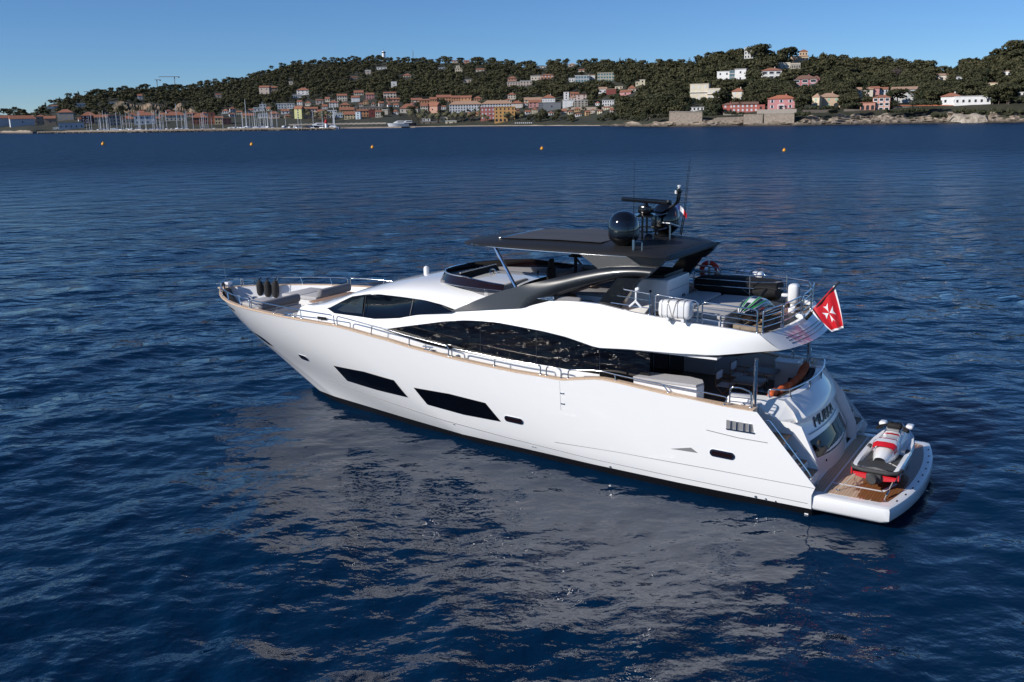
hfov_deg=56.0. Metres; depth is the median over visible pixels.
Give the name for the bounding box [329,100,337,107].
house
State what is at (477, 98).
house
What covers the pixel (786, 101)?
house
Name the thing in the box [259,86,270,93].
house
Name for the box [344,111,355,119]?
house
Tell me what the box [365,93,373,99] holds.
house
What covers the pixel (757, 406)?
cleat
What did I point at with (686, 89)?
pine tree
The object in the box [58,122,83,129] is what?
house
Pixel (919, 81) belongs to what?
pine tree
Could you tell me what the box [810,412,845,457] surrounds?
garage window
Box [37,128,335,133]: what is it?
boulders
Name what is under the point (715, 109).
broadleaf tree
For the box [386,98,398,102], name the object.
house
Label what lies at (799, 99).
pine tree
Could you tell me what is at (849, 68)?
pine tree
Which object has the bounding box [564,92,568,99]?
house
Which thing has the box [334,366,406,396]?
hull window
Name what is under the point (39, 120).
house
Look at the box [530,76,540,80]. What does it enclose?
house
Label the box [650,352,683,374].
saloon doors
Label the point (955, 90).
pine tree
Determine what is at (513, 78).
house
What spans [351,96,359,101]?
house
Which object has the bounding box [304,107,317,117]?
house
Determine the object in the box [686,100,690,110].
cypress tree
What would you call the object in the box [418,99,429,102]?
house
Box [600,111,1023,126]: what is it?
rocky shore
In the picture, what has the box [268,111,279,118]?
house
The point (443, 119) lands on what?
house
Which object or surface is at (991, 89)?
pine tree
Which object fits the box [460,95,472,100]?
house
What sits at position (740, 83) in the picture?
pine tree
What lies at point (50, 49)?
sky
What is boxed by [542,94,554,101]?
house
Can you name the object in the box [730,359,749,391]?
folding chair
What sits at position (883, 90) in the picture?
house
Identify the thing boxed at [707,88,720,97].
house
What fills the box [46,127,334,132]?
breakwater
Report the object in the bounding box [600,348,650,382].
aft window
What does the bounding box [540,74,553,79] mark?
house
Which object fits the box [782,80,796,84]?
pine tree
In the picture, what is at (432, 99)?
house
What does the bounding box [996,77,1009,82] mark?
pine tree
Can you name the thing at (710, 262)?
lifebuoy
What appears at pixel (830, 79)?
pine tree
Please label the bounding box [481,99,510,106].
house
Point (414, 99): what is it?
house
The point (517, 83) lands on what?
house
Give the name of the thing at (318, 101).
house
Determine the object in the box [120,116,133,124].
house
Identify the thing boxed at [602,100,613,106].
house
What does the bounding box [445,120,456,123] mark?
house
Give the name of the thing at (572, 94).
house
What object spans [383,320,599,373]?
saloon window
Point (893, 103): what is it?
broadleaf tree
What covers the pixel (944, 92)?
pine tree
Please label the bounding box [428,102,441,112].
house
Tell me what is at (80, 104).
house
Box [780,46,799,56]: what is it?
pine tree
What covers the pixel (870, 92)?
house
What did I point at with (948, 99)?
house
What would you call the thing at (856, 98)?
pine tree
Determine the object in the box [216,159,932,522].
motor yacht
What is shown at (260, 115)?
house
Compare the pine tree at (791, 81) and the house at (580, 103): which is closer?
the pine tree at (791, 81)
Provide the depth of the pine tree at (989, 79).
798.89 m
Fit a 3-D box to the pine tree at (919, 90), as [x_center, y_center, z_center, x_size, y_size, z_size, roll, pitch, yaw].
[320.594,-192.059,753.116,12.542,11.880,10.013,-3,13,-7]
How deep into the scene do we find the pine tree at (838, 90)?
781.08 m
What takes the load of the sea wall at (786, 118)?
on the hillside
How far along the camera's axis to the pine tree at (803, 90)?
772.96 m
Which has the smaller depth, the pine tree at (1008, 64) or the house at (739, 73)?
the pine tree at (1008, 64)
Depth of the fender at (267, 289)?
40.36 m
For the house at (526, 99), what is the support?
on the hillside
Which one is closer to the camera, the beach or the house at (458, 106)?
the beach
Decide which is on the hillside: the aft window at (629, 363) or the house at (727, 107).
the house at (727, 107)
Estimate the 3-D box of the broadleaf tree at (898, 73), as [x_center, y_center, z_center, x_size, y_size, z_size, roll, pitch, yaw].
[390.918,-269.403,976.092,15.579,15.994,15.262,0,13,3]
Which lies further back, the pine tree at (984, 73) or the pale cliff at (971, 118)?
the pine tree at (984, 73)
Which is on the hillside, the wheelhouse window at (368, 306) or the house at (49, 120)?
the house at (49, 120)
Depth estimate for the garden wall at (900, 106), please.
729.46 m
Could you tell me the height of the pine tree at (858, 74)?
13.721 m
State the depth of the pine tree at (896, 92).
746.06 m
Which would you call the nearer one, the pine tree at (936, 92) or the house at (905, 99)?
the pine tree at (936, 92)
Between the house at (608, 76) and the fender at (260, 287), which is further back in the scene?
the house at (608, 76)
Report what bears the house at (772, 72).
on the hillside
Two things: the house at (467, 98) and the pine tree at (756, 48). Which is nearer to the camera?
the pine tree at (756, 48)
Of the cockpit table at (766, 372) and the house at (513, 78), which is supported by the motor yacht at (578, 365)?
the cockpit table at (766, 372)
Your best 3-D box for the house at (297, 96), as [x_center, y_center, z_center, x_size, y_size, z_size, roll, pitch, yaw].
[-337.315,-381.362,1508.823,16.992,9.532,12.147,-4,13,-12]
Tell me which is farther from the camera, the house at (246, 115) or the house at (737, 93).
the house at (246, 115)
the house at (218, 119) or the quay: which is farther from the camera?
the house at (218, 119)
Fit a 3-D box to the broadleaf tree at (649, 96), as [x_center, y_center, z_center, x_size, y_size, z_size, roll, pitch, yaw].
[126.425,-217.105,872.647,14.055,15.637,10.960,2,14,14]
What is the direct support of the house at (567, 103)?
on the hillside
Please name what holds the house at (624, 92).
on the hillside
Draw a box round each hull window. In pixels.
[252,331,273,346]
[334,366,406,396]
[414,388,500,421]
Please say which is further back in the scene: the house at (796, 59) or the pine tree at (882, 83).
the house at (796, 59)
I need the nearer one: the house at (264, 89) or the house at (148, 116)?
the house at (148, 116)
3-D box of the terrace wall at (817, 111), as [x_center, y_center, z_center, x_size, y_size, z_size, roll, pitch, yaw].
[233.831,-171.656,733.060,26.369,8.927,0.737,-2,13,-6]
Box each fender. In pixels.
[221,282,239,310]
[256,277,263,295]
[264,277,271,296]
[272,278,278,297]
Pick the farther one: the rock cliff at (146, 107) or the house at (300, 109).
the rock cliff at (146, 107)
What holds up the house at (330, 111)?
on the hillside
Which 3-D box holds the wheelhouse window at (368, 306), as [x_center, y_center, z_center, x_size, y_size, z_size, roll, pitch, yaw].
[-4.160,-1.111,32.436,5.553,0.810,0.232,7,16,32]
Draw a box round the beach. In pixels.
[415,125,599,126]
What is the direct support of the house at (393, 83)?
on the hillside
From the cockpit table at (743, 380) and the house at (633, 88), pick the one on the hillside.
the house at (633, 88)
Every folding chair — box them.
[715,368,735,399]
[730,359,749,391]
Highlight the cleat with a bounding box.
[740,401,760,412]
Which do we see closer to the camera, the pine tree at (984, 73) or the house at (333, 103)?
the pine tree at (984, 73)
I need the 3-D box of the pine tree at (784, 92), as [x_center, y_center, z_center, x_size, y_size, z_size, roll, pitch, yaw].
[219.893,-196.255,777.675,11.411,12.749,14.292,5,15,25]
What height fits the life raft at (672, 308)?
0.616 m
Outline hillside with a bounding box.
[0,58,1023,131]
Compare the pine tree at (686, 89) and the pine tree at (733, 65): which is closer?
the pine tree at (686, 89)
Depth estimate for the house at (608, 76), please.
1258.02 m
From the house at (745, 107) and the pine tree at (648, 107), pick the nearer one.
the house at (745, 107)
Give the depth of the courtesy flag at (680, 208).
30.56 m
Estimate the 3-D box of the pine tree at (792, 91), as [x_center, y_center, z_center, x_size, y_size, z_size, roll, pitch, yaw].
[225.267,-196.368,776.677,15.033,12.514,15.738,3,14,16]
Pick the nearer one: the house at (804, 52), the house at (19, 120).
the house at (804, 52)
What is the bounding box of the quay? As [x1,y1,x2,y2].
[340,126,414,128]
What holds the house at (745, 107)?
on the hillside
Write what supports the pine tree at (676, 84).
on the hillside
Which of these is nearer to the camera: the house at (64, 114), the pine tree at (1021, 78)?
the pine tree at (1021, 78)
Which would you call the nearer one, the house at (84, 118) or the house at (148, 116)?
the house at (148, 116)
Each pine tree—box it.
[625,100,641,107]
[643,104,652,118]
[652,102,666,117]
[652,105,664,117]
[654,87,667,91]
[656,82,667,86]
[667,90,679,95]
[670,81,683,87]
[674,96,687,101]
[674,104,686,110]
[677,87,688,93]
[695,99,706,106]
[698,72,711,76]
[706,80,719,87]
[706,98,719,103]
[712,91,731,101]
[720,80,733,86]
[726,63,740,67]
[734,80,748,88]
[741,95,754,101]
[744,84,757,91]
[745,43,771,55]
[750,88,766,94]
[756,84,766,88]
[762,61,775,67]
[763,86,780,92]
[768,91,779,97]
[778,90,788,94]
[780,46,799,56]
[781,75,796,81]
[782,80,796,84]
[783,83,797,86]
[785,90,797,95]
[791,93,803,97]
[793,95,811,110]
[794,87,810,93]
[809,88,820,92]
[822,85,835,90]
[823,77,837,81]
[832,61,843,65]
[832,88,850,94]
[838,82,855,89]
[839,66,853,71]
[847,94,860,103]
[851,73,866,76]
[867,79,878,85]
[876,78,892,86]
[885,88,910,100]
[890,83,906,87]
[898,75,911,80]
[909,79,925,83]
[913,88,926,93]
[923,88,942,100]
[926,89,941,99]
[930,83,948,86]
[932,81,946,84]
[939,89,949,97]
[942,79,960,83]
[946,88,960,93]
[958,66,974,71]
[959,81,977,88]
[960,71,973,79]
[971,76,984,80]
[974,71,988,75]
[975,75,990,81]
[980,85,1002,104]
[987,55,998,61]
[989,48,1006,55]
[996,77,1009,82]
[997,83,1023,103]
[999,90,1017,103]
[1001,39,1023,51]
[1004,60,1020,68]
[1004,80,1018,84]
[1006,50,1023,59]
[1009,68,1023,73]
[1016,75,1023,84]
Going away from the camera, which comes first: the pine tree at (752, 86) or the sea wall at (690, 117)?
the sea wall at (690, 117)
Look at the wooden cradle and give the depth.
26.85 m
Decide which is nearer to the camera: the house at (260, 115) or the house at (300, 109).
the house at (300, 109)
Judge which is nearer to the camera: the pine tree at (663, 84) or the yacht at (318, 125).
the pine tree at (663, 84)
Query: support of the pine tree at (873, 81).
on the hillside
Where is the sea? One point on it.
(200, 480)
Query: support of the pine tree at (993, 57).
on the hillside
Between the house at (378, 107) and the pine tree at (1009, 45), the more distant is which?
the house at (378, 107)
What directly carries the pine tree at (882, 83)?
on the hillside
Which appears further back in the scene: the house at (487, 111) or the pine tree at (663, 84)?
the house at (487, 111)
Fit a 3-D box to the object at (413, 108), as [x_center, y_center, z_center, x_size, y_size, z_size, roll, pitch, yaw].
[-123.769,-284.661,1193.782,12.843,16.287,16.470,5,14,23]
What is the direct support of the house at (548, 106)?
on the hillside
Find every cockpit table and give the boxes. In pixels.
[731,375,767,394]
[745,366,780,392]
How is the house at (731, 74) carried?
on the hillside
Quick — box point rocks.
[0,130,41,133]
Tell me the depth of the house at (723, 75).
963.58 m
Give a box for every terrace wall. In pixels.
[757,109,796,113]
[803,109,833,112]
[844,109,860,110]
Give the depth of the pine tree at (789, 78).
873.70 m
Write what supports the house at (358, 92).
on the hillside
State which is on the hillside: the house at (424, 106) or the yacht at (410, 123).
the house at (424, 106)
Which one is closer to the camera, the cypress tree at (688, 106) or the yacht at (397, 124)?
the cypress tree at (688, 106)
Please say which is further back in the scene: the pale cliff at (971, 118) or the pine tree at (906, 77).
the pine tree at (906, 77)
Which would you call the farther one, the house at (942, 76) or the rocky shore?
the house at (942, 76)
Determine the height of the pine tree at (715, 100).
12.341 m
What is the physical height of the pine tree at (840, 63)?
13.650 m
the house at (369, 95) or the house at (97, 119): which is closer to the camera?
the house at (97, 119)
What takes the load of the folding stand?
attached to the motor yacht at (578, 365)
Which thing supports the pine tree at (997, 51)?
on the hillside
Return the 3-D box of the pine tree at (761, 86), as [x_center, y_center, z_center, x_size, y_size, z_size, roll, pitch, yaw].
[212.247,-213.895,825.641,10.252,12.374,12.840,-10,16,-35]
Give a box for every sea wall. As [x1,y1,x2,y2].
[669,111,701,123]
[714,117,743,121]
[743,114,762,123]
[764,114,793,122]
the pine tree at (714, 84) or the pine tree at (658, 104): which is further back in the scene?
the pine tree at (714, 84)
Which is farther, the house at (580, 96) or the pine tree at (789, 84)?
the house at (580, 96)
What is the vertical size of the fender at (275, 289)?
0.853 m
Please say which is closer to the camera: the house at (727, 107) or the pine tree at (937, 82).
the house at (727, 107)
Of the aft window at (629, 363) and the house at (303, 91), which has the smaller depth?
the aft window at (629, 363)
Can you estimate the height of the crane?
0.940 m
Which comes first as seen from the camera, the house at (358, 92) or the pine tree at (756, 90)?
the pine tree at (756, 90)
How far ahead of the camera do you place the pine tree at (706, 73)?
974.92 m
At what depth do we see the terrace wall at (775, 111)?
746.43 m
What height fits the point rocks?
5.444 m
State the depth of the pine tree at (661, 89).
929.74 m
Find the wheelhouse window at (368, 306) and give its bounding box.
[329,295,451,318]
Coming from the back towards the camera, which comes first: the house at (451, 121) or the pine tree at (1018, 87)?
the house at (451, 121)
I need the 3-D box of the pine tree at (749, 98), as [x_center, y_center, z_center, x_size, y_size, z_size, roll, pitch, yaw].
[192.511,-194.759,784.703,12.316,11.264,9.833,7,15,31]
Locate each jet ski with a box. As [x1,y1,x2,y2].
[736,287,788,321]
[851,420,914,484]
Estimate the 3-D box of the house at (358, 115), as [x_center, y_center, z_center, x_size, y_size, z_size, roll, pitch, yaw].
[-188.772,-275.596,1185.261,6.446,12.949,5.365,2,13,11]
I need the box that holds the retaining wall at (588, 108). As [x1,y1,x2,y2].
[563,107,612,109]
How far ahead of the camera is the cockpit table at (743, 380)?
28.93 m
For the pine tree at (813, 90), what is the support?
on the hillside
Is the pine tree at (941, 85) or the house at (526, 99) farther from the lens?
the house at (526, 99)
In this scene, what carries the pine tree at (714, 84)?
on the hillside
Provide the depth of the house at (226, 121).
1191.47 m
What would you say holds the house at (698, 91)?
on the hillside
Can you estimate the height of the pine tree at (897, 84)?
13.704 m
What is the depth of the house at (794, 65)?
1009.08 m
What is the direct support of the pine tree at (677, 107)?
on the hillside
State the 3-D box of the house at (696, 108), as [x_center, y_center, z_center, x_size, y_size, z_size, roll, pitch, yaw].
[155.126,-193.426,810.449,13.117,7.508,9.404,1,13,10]
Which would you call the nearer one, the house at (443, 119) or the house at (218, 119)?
the house at (443, 119)
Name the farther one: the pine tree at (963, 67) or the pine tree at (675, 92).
the pine tree at (963, 67)
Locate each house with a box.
[0,115,12,126]
[8,115,34,126]
[35,114,43,124]
[43,116,56,125]
[56,109,74,120]
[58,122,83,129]
[75,103,85,106]
[81,111,94,123]
[93,115,108,124]
[107,115,120,125]
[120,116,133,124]
[133,112,155,124]
[164,111,185,120]
[191,112,207,124]
[208,112,214,124]
[214,116,223,124]
[223,118,231,124]
[242,113,253,117]
[253,108,263,111]
[258,113,267,117]
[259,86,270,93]
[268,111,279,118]
[271,86,277,91]
[275,103,286,108]
[281,109,288,113]
[286,103,294,108]
[292,94,301,97]
[294,106,304,118]
[297,88,309,94]
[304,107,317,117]
[315,99,322,104]
[327,110,336,117]
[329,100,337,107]
[335,113,342,117]
[337,94,346,101]
[339,107,353,114]
[340,102,349,106]
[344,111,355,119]
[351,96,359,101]
[354,90,363,95]
[354,106,382,110]
[355,112,361,118]
[356,109,368,116]
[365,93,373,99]
[368,109,375,116]
[375,110,381,117]
[383,92,395,97]
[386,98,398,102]
[391,81,396,87]
[399,104,417,112]
[411,98,421,101]
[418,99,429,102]
[420,103,427,113]
[420,121,439,123]
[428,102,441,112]
[429,97,436,101]
[436,95,450,101]
[440,117,447,121]
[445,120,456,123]
[449,101,481,112]
[451,95,460,102]
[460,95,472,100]
[474,96,481,100]
[480,107,494,120]
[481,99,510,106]
[494,106,514,122]
[507,76,516,80]
[507,81,519,85]
[508,93,515,99]
[511,100,522,107]
[520,80,531,85]
[524,97,541,102]
[528,100,540,107]
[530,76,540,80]
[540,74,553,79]
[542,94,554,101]
[542,102,560,110]
[563,100,573,107]
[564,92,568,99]
[570,92,578,97]
[574,100,587,106]
[575,75,589,81]
[576,94,586,99]
[597,72,613,83]
[598,87,606,93]
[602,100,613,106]
[606,88,618,94]
[620,90,632,95]
[628,86,635,91]
[689,83,710,103]
[691,107,703,110]
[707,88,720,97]
[717,71,729,79]
[722,102,731,112]
[729,70,734,78]
[731,87,745,98]
[732,102,758,111]
[734,68,747,79]
[744,47,754,58]
[757,104,764,109]
[761,67,782,77]
[768,94,794,108]
[778,62,790,68]
[790,56,808,62]
[790,63,800,68]
[794,74,817,86]
[799,49,807,55]
[812,93,821,107]
[821,92,839,107]
[856,87,873,97]
[860,102,875,109]
[870,86,879,95]
[872,94,891,109]
[879,87,888,94]
[890,86,918,102]
[937,73,948,79]
[940,92,961,104]
[954,96,990,105]
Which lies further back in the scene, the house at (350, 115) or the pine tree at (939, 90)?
the house at (350, 115)
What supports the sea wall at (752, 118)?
on the hillside
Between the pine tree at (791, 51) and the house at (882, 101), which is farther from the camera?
the pine tree at (791, 51)
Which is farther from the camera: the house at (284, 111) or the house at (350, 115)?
the house at (284, 111)
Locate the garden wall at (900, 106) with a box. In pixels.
[892,105,931,107]
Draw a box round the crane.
[694,275,799,312]
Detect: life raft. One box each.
[659,298,693,322]
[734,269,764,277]
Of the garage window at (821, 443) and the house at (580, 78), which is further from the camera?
the house at (580, 78)
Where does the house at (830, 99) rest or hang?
on the hillside
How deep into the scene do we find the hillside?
1183.92 m
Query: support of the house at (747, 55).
on the hillside
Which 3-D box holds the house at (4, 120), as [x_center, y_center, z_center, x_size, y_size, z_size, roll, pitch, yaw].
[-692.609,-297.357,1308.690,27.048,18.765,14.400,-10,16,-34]
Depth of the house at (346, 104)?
1343.09 m
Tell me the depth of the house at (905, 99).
762.19 m
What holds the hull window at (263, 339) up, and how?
in the motor yacht at (578, 365)
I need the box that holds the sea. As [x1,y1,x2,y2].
[0,122,1023,681]
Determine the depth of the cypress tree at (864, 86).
779.75 m
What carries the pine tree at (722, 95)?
on the hillside
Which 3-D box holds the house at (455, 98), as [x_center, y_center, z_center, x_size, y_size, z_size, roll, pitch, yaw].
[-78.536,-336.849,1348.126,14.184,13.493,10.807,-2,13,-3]
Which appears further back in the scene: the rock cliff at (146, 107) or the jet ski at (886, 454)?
the rock cliff at (146, 107)
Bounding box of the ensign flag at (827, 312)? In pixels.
[811,286,842,331]
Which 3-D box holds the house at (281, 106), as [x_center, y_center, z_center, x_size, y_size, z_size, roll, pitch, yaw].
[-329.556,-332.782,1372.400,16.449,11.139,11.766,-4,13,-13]
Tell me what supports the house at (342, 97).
on the hillside
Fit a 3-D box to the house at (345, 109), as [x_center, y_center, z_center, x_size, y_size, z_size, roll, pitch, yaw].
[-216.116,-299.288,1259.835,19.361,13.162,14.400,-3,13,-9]
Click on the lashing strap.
(887, 493)
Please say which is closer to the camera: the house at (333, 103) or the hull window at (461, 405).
the hull window at (461, 405)
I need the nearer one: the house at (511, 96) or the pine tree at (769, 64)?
the pine tree at (769, 64)
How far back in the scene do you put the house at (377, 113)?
1184.74 m
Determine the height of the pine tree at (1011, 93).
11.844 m
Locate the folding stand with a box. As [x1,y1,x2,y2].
[629,287,641,307]
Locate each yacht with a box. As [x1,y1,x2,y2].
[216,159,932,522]
[305,123,328,127]
[387,121,408,126]
[404,120,415,125]
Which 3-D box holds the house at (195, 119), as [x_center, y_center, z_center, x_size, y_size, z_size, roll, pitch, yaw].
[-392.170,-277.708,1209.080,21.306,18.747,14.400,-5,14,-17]
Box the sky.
[0,0,1023,114]
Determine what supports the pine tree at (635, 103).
on the hillside
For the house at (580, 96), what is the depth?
1146.03 m
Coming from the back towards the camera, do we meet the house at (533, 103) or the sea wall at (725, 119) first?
the house at (533, 103)
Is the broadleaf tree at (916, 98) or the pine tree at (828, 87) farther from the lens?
the pine tree at (828, 87)
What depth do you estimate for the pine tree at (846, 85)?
816.87 m
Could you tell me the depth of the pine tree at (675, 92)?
868.63 m
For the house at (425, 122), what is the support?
on the hillside
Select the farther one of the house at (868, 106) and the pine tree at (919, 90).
the pine tree at (919, 90)
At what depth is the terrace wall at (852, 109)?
733.67 m
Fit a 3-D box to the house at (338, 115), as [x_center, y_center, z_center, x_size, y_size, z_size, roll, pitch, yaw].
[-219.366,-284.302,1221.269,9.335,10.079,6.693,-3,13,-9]
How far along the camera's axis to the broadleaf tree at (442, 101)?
1281.69 m
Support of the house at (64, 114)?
on the hillside
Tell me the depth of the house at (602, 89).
1154.08 m
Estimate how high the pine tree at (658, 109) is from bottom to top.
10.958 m
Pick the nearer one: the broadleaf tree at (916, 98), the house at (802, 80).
the broadleaf tree at (916, 98)
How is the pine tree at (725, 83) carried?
on the hillside
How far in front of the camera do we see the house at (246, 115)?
1276.45 m
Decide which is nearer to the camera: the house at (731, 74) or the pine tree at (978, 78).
the pine tree at (978, 78)
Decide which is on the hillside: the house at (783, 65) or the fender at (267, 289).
the house at (783, 65)
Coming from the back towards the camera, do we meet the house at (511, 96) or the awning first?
the house at (511, 96)
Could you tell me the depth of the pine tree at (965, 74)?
864.60 m
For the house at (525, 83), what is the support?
on the hillside
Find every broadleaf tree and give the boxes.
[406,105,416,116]
[438,98,446,104]
[622,113,629,120]
[645,93,657,101]
[711,104,722,115]
[890,101,898,108]
[891,67,901,74]
[912,95,922,100]
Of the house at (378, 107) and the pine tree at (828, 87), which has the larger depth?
the house at (378, 107)
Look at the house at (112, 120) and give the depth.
1229.22 m
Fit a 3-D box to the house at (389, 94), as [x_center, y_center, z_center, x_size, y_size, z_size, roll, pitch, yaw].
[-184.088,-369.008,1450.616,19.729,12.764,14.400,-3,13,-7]
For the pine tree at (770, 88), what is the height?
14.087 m
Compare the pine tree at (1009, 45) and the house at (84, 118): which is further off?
the house at (84, 118)
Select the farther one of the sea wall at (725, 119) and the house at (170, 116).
the house at (170, 116)
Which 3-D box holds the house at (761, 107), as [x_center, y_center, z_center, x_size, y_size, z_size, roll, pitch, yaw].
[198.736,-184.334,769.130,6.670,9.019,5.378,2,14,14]
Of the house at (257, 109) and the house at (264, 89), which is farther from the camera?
the house at (264, 89)
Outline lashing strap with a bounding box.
[882,482,892,500]
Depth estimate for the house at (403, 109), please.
1240.35 m
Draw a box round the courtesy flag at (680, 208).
[677,204,686,218]
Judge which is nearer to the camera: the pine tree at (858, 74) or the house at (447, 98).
the pine tree at (858, 74)
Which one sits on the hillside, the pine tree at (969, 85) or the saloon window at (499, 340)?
the pine tree at (969, 85)
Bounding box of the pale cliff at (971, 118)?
[948,113,987,122]
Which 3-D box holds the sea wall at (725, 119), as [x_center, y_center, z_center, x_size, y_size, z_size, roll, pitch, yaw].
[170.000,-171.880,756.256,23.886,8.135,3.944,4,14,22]
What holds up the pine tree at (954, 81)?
on the hillside
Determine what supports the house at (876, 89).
on the hillside
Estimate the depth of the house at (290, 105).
1360.58 m
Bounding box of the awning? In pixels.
[289,122,385,127]
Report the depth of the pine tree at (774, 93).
777.69 m
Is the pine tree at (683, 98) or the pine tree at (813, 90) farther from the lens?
the pine tree at (683, 98)
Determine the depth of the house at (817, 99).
753.96 m
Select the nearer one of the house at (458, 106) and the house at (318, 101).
the house at (458, 106)
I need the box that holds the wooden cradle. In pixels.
[733,315,780,332]
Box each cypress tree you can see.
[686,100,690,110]
[861,80,868,96]
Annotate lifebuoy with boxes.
[699,260,719,275]
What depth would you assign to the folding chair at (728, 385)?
29.29 m
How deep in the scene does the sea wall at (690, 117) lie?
768.61 m
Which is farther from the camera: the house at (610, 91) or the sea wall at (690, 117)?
the house at (610, 91)
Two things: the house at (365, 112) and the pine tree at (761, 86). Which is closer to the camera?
the pine tree at (761, 86)
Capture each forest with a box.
[0,43,1023,120]
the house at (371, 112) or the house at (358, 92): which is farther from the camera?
the house at (358, 92)
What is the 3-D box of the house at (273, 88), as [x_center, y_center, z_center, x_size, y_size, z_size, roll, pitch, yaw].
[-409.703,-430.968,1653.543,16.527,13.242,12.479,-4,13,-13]
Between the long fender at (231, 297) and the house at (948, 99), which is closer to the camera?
the long fender at (231, 297)
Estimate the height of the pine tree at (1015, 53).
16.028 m
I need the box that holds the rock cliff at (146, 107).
[97,101,196,114]
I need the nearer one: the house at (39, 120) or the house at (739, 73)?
the house at (739, 73)
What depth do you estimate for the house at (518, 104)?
1184.91 m
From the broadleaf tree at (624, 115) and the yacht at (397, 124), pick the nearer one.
the broadleaf tree at (624, 115)
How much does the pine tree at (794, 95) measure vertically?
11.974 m
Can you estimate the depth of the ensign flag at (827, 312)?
27.11 m
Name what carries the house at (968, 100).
on the hillside
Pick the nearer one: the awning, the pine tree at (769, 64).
the pine tree at (769, 64)
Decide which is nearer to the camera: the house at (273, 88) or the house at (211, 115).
the house at (211, 115)
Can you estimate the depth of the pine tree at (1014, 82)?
738.02 m
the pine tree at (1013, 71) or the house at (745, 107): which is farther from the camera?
the pine tree at (1013, 71)
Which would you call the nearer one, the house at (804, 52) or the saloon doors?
the saloon doors
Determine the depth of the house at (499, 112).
1083.11 m
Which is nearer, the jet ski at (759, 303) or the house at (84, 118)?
the jet ski at (759, 303)

